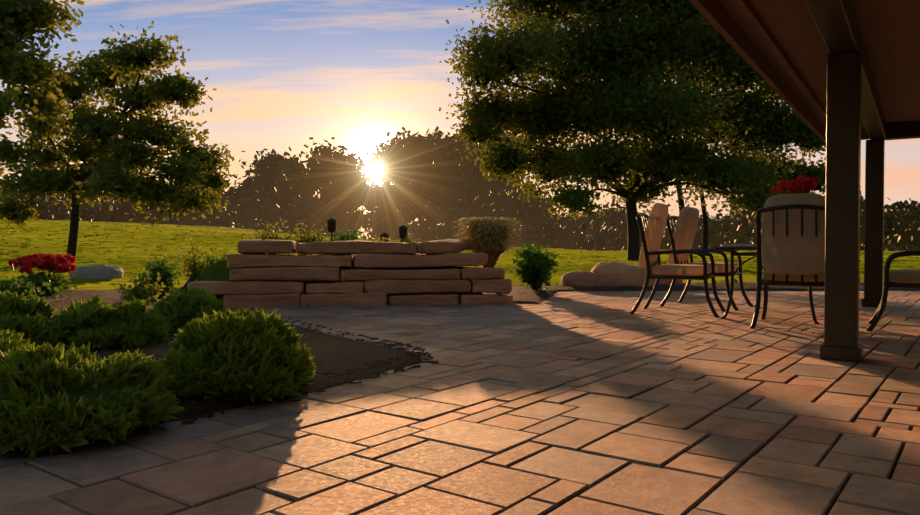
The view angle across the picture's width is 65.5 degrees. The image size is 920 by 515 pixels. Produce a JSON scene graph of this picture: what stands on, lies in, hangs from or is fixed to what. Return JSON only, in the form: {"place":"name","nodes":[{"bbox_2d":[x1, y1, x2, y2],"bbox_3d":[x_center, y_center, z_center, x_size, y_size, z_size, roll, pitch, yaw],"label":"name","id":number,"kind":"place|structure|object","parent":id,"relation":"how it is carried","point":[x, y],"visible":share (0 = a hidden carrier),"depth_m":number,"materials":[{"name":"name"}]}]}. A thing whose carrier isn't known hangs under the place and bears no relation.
{"place":"outdoors","nodes":[
{"label":"outdoors","id":0,"kind":"place"},
{"bbox_2d":[3,252,77,295],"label":"flowers","id":1,"kind":"object","parent":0,"point":[43,261],"depth_m":10.77,"materials":[{"name":"red plant"}]},
{"bbox_2d":[17,261,67,288],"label":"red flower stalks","id":2,"kind":"object","parent":1,"relation":"on","point":[49,273],"visible":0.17,"depth_m":10.86,"materials":[{"name":"plant"}]},
{"bbox_2d":[0,0,90,128],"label":"tree","id":3,"kind":"object","parent":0,"point":[32,72],"depth_m":11.34,"materials":[{"name":"green plant"}]},
{"bbox_2d":[197,237,561,305],"bbox_3d":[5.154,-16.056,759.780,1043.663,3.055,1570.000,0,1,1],"label":"lawn","id":4,"kind":"structure","parent":0,"point":[218,270],"depth_m":9.81,"materials":[{"name":"green plant"}]},
{"bbox_2d":[0,192,62,219],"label":"tree","id":5,"kind":"object","parent":4,"relation":"on","point":[48,209],"depth_m":56.11,"materials":[{"name":"green plant"}]},
{"bbox_2d":[0,180,64,204],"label":"tree","id":6,"kind":"object","parent":4,"relation":"on","point":[57,197],"depth_m":69.14,"materials":[{"name":"green plant"}]},
{"bbox_2d":[0,264,69,302],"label":"small plant","id":7,"kind":"object","parent":4,"relation":"on","point":[12,285],"depth_m":7.92,"materials":[{"name":"green plant"}]},
{"bbox_2d":[8,192,107,207],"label":"tree","id":8,"kind":"object","parent":4,"relation":"on","point":[61,202],"depth_m":59.12,"materials":[{"name":"green plant"}]},
{"bbox_2d":[52,192,120,204],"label":"tree","id":9,"kind":"object","parent":4,"relation":"on","point":[119,197],"depth_m":69.35,"materials":[{"name":"green plant"}]},
{"bbox_2d":[51,198,128,222],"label":"tree","id":10,"kind":"object","parent":4,"relation":"on","point":[98,209],"depth_m":55.18,"materials":[{"name":"green plant"}]},
{"bbox_2d":[0,21,246,258],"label":"tree","id":11,"kind":"object","parent":4,"relation":"on","point":[116,170],"depth_m":20.90,"materials":[{"name":"green plant"}]},
{"bbox_2d":[108,200,214,223],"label":"tree","id":12,"kind":"object","parent":4,"relation":"on","point":[131,212],"depth_m":54.42,"materials":[{"name":"green plant"}]},
{"bbox_2d":[156,170,259,228],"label":"tree","id":13,"kind":"object","parent":4,"relation":"on","point":[231,213],"depth_m":51.50,"materials":[{"name":"green plant"}]},
{"bbox_2d":[204,207,216,225],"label":"tree","id":14,"kind":"object","parent":4,"relation":"on","point":[209,220],"depth_m":63.64,"materials":[{"name":"green plant"}]},
{"bbox_2d":[200,248,226,268],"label":"wild shrub","id":15,"kind":"object","parent":4,"relation":"on","point":[216,259],"depth_m":13.41,"materials":[{"name":"green plant"}]},
{"bbox_2d":[214,216,239,227],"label":"tree","id":16,"kind":"object","parent":4,"relation":"on","point":[232,224],"depth_m":64.20,"materials":[{"name":"green plant"}]},
{"bbox_2d":[32,271,422,428],"bbox_3d":[-7.476,0.419,9.221,7.372,0.500,17.642,-1,1,-37],"label":"mulch bed","id":17,"kind":"object","parent":4,"relation":"on","point":[334,354],"visible":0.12,"depth_m":4.99,"materials":[{"name":"brown soil"}]},
{"bbox_2d":[0,328,35,353],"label":"juniper shrub","id":18,"kind":"object","parent":17,"relation":"on","point":[9,340],"visible":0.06,"depth_m":3.49,"materials":[{"name":"green plant"}]},
{"bbox_2d":[0,290,69,347],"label":"juniper shrub","id":19,"kind":"object","parent":17,"relation":"on","point":[39,328],"depth_m":5.14,"materials":[{"name":"green plant"}]},
{"bbox_2d":[0,341,184,458],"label":"juniper shrub","id":20,"kind":"object","parent":17,"relation":"on","point":[35,417],"depth_m":2.92,"materials":[{"name":"green plant"}]},
{"bbox_2d":[53,293,170,350],"bbox_3d":[-2.798,0.497,5.576,1.001,0.436,0.977,0,1,1],"label":"juniper shrub","id":21,"kind":"object","parent":17,"relation":"on","point":[97,312],"depth_m":5.34,"materials":[{"name":"green plant"}]},
{"bbox_2d":[109,266,168,303],"bbox_3d":[-4.128,0.406,9.150,0.741,0.608,0.622,0,1,1],"label":"small plant","id":22,"kind":"object","parent":17,"relation":"on","point":[138,292],"depth_m":9.07,"materials":[{"name":"green plant"}]},
{"bbox_2d":[139,257,181,298],"bbox_3d":[-4.266,0.296,10.240,0.581,0.708,0.827,-1,1,-34],"label":"small plant","id":23,"kind":"object","parent":17,"relation":"on","point":[166,275],"depth_m":10.15,"materials":[{"name":"green plant"}]},
{"bbox_2d":[148,286,226,331],"bbox_3d":[-2.493,0.484,6.615,0.765,0.403,0.776,0,1,1],"label":"juniper shrub","id":24,"kind":"object","parent":17,"relation":"on","point":[177,308],"depth_m":6.40,"materials":[{"name":"green plant"}]},
{"bbox_2d":[157,306,316,402],"bbox_3d":[-1.203,0.513,3.922,0.832,0.477,0.812,0,1,1],"label":"juniper shrub","id":25,"kind":"object","parent":17,"relation":"on","point":[261,354],"depth_m":3.67,"materials":[{"name":"green plant"}]},
{"bbox_2d":[50,310,438,446],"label":"mulch chips","id":26,"kind":"object","parent":17,"relation":"on","point":[194,403],"visible":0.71,"depth_m":4.51,"materials":[{"name":"brown wood"}]},
{"bbox_2d":[228,173,262,229],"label":"tree","id":27,"kind":"object","parent":4,"relation":"on","point":[243,185],"depth_m":59.05,"materials":[{"name":"green plant"}]},
{"bbox_2d":[249,220,296,254],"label":"wild shrub","id":28,"kind":"object","parent":4,"relation":"on","point":[269,237],"depth_m":11.92,"materials":[{"name":"green plant"}]},
{"bbox_2d":[222,137,375,236],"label":"tree","id":29,"kind":"object","parent":4,"relation":"on","point":[278,166],"depth_m":48.80,"materials":[{"name":"green plant"}]},
{"bbox_2d":[283,220,341,254],"bbox_3d":[-2.630,-0.334,12.774,1.022,0.672,1.019,0,1,1],"label":"wild shrub","id":30,"kind":"object","parent":4,"relation":"on","point":[310,238],"depth_m":12.65,"materials":[{"name":"green plant"}]},
{"bbox_2d":[314,166,378,236],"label":"tree","id":31,"kind":"object","parent":4,"relation":"on","point":[356,203],"depth_m":53.91,"materials":[{"name":"green plant"}]},
{"bbox_2d":[323,225,371,241],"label":"wild shrub","id":32,"kind":"object","parent":4,"relation":"on","point":[350,237],"depth_m":13.25,"materials":[{"name":"green plant"}]},
{"bbox_2d":[345,179,410,229],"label":"tree","id":33,"kind":"object","parent":4,"relation":"on","point":[377,189],"depth_m":60.42,"materials":[{"name":"green plant"}]},
{"bbox_2d":[380,232,388,241],"bbox_3d":[-1.433,-0.200,13.572,0.176,0.550,0.176,0,1,1],"label":"garden light","id":34,"kind":"object","parent":4,"relation":"on","point":[384,234],"visible":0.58,"depth_m":13.51,"materials":[{"name":"metal"}]},
{"bbox_2d":[399,225,407,238],"bbox_3d":[-1.028,-0.251,12.966,0.176,0.677,0.176,0,1,1],"label":"garden light","id":35,"kind":"object","parent":4,"relation":"on","point":[403,231],"visible":0.79,"depth_m":12.90,"materials":[{"name":"metal"}]},
{"bbox_2d":[353,140,488,241],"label":"tree","id":36,"kind":"object","parent":4,"relation":"on","point":[450,212],"depth_m":47.11,"materials":[{"name":"green plant"}]},
{"bbox_2d":[366,126,537,229],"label":"tree","id":37,"kind":"object","parent":4,"relation":"on","point":[427,142],"depth_m":49.72,"materials":[{"name":"green plant"}]},
{"bbox_2d":[0,218,919,294],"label":"lawn grass tufts","id":38,"kind":"object","parent":4,"relation":"on","point":[127,247],"visible":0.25,"depth_m":28.02,"materials":[{"name":"green plant"}]},
{"bbox_2d":[69,265,123,279],"bbox_3d":[-7.475,0.325,14.726,1.014,0.367,0.727,0,1,-11],"label":"grey boulder","id":39,"kind":"object","parent":38,"relation":"on","point":[108,272],"visible":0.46,"depth_m":14.43,"materials":[{"name":"stone"}]},
{"bbox_2d":[176,237,218,280],"bbox_3d":[-4.685,0.134,12.684,0.755,0.978,0.807,-1,1,-37],"label":"wild shrub","id":40,"kind":"object","parent":38,"relation":"on","point":[205,265],"depth_m":12.62,"materials":[{"name":"green plant"}]},
{"bbox_2d":[427,133,534,213],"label":"tree","id":41,"kind":"object","parent":4,"relation":"on","point":[470,189],"depth_m":47.81,"materials":[{"name":"green plant"}]},
{"bbox_2d":[469,179,570,247],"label":"tree","id":42,"kind":"object","parent":4,"relation":"on","point":[505,203],"depth_m":44.51,"materials":[{"name":"green plant"}]},
{"bbox_2d":[537,208,562,248],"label":"tree","id":43,"kind":"object","parent":4,"relation":"on","point":[550,244],"depth_m":46.09,"materials":[{"name":"green plant"}]},
{"bbox_2d":[555,199,638,250],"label":"tree","id":44,"kind":"object","parent":4,"relation":"on","point":[612,221],"depth_m":43.82,"materials":[{"name":"green plant"}]},
{"bbox_2d":[627,219,672,249],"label":"tree","id":45,"kind":"object","parent":4,"relation":"on","point":[664,239],"depth_m":48.76,"materials":[{"name":"green plant"}]},
{"bbox_2d":[439,0,861,260],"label":"tree","id":46,"kind":"object","parent":4,"relation":"on","point":[627,102],"depth_m":24.27,"materials":[{"name":"green plant"}]},
{"bbox_2d":[642,209,717,249],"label":"tree","id":47,"kind":"object","parent":4,"relation":"on","point":[667,246],"depth_m":50.21,"materials":[{"name":"green plant"}]},
{"bbox_2d":[666,204,762,250],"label":"tree","id":48,"kind":"object","parent":4,"relation":"on","point":[720,227],"depth_m":45.77,"materials":[{"name":"green plant"}]},
{"bbox_2d":[860,223,864,250],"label":"tree","id":49,"kind":"object","parent":4,"relation":"on","point":[861,236],"depth_m":43.06,"materials":[{"name":"green plant"}]},
{"bbox_2d":[824,190,912,249],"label":"tree","id":50,"kind":"object","parent":4,"relation":"on","point":[862,205],"depth_m":43.63,"materials":[{"name":"green plant"}]},
{"bbox_2d":[860,197,919,250],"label":"tree","id":51,"kind":"object","parent":4,"relation":"on","point":[906,218],"depth_m":43.54,"materials":[{"name":"green plant"}]},
{"bbox_2d":[910,204,919,249],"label":"tree","id":52,"kind":"object","parent":4,"relation":"on","point":[915,235],"depth_m":43.74,"materials":[{"name":"green plant"}]},
{"bbox_2d":[0,0,919,237],"label":"sky","id":53,"kind":"structure","parent":0,"point":[284,73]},
{"bbox_2d":[771,175,817,193],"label":"flowers","id":54,"kind":"object","parent":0,"point":[793,185],"depth_m":8.25,"materials":[{"name":"red plant"}]},
{"bbox_2d":[777,181,811,194],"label":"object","id":55,"kind":"object","parent":54,"relation":"on","point":[798,190],"visible":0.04,"depth_m":8.26,"materials":[{"name":"green plant"}]},
{"label":"patio base","id":56,"kind":"object","parent":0,"visible":0},
{"bbox_2d":[187,239,512,307],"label":"stone wall","id":57,"kind":"structure","parent":56,"relation":"on","point":[378,271],"depth_m":9.56,"materials":[{"name":"stone"}]},
{"bbox_2d":[351,254,456,268],"bbox_3d":[-1.623,0.108,11.253,3.200,0.312,3.040,0,1,1],"label":"mulch bed","id":58,"kind":"object","parent":57,"relation":"on","point":[450,267],"visible":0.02,"depth_m":10.23,"materials":[{"name":"brown soil"}]},
{"bbox_2d":[327,218,335,254],"bbox_3d":[-2.255,-0.299,12.580,0.176,0.788,0.176,0,1,1],"label":"path light","id":59,"kind":"object","parent":58,"relation":"on","point":[331,224],"visible":0.96,"depth_m":12.52,"materials":[{"name":"metal"}]},
{"bbox_2d":[372,234,403,242],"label":"plant","id":60,"kind":"object","parent":58,"relation":"on","point":[383,239],"visible":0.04,"depth_m":11.92,"materials":[{"name":"green plant"}]},
{"bbox_2d":[393,235,420,243],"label":"wild shrub","id":61,"kind":"object","parent":58,"relation":"on","point":[406,240],"depth_m":12.59,"materials":[{"name":"green plant"}]},
{"bbox_2d":[0,291,919,514],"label":"patio pavers","id":62,"kind":"object","parent":56,"relation":"on","point":[583,403],"visible":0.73,"depth_m":3.17,"materials":[{"name":"beige stone"}]},
{"bbox_2d":[507,242,569,290],"bbox_3d":[1.300,0.168,11.909,1.066,0.850,0.921,0,1,1],"label":"shrub","id":63,"kind":"object","parent":62,"relation":"on","point":[526,271],"depth_m":11.74,"materials":[{"name":"green plant"}]},
{"bbox_2d":[630,203,725,317],"bbox_3d":[2.597,0.009,8.478,0.999,1.317,0.757,1,1,27],"label":"chair","id":64,"kind":"object","parent":62,"relation":"on","point":[652,234],"visible":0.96,"depth_m":8.34,"materials":[{"name":"black metal"}]},
{"bbox_2d":[471,282,919,303],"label":"edging","id":65,"kind":"object","parent":62,"relation":"on","point":[524,295],"visible":0.35,"depth_m":12.41,"materials":[{"name":"beige stone"}]},
{"bbox_2d":[452,216,527,267],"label":"fountain grass","id":66,"kind":"object","parent":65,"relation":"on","point":[491,236],"depth_m":10.56,"materials":[{"name":"beige plant"}]},
{"bbox_2d":[561,271,595,286],"bbox_3d":[2.395,0.400,13.352,1.011,0.326,0.780,0,1,1],"label":"boulder","id":67,"kind":"object","parent":65,"relation":"on","point":[582,278],"visible":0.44,"depth_m":13.01,"materials":[{"name":"stone"}]},
{"bbox_2d":[591,261,655,286],"bbox_3d":[3.002,0.321,13.181,1.207,0.497,0.866,0,1,12],"label":"boulder","id":68,"kind":"object","parent":65,"relation":"on","point":[614,273],"visible":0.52,"depth_m":12.82,"materials":[{"name":"stone"}]},
{"bbox_2d":[659,279,682,284],"bbox_3d":[3.825,0.394,13.684,0.793,0.323,0.644,0,1,-19],"label":"boulder","id":69,"kind":"object","parent":65,"relation":"on","point":[668,281],"visible":0.06,"depth_m":13.39,"materials":[{"name":"stone"}]},
{"bbox_2d":[659,207,752,310],"bbox_3d":[3.218,-0.008,9.334,1.000,1.317,0.758,1,1,36],"label":"chair","id":70,"kind":"object","parent":62,"relation":"on","point":[682,236],"visible":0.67,"depth_m":9.29,"materials":[{"name":"black metal"}]},
{"bbox_2d":[716,244,818,323],"bbox_3d":[3.760,0.255,8.335,1.060,0.825,1.990,1,1,33],"label":"patio table","id":71,"kind":"object","parent":62,"relation":"on","point":[732,247],"visible":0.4,"depth_m":7.76,"materials":[{"name":"black metal"}]},
{"bbox_2d":[750,193,824,328],"bbox_3d":[3.370,0.036,7.160,0.757,1.317,0.999,1,1,29],"label":"chair","id":72,"kind":"object","parent":62,"relation":"on","point":[790,247],"visible":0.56,"depth_m":6.86,"materials":[{"name":"black metal"}]},
{"bbox_2d":[804,0,919,361],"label":"porch posts","id":73,"kind":"object","parent":62,"relation":"on","point":[852,101],"visible":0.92,"depth_m":5.03,"materials":[{"name":"brown wood"}]},
{"bbox_2d":[688,0,919,141],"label":"porch roof","id":74,"kind":"structure","parent":73,"relation":"on","point":[779,47],"depth_m":5.56,"materials":[{"name":"brown wood"}]},
{"bbox_2d":[866,251,919,330],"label":"chair","id":75,"kind":"object","parent":62,"relation":"on","point":[902,278],"visible":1,"depth_m":6.68,"materials":[{"name":"black metal"}]}
]}

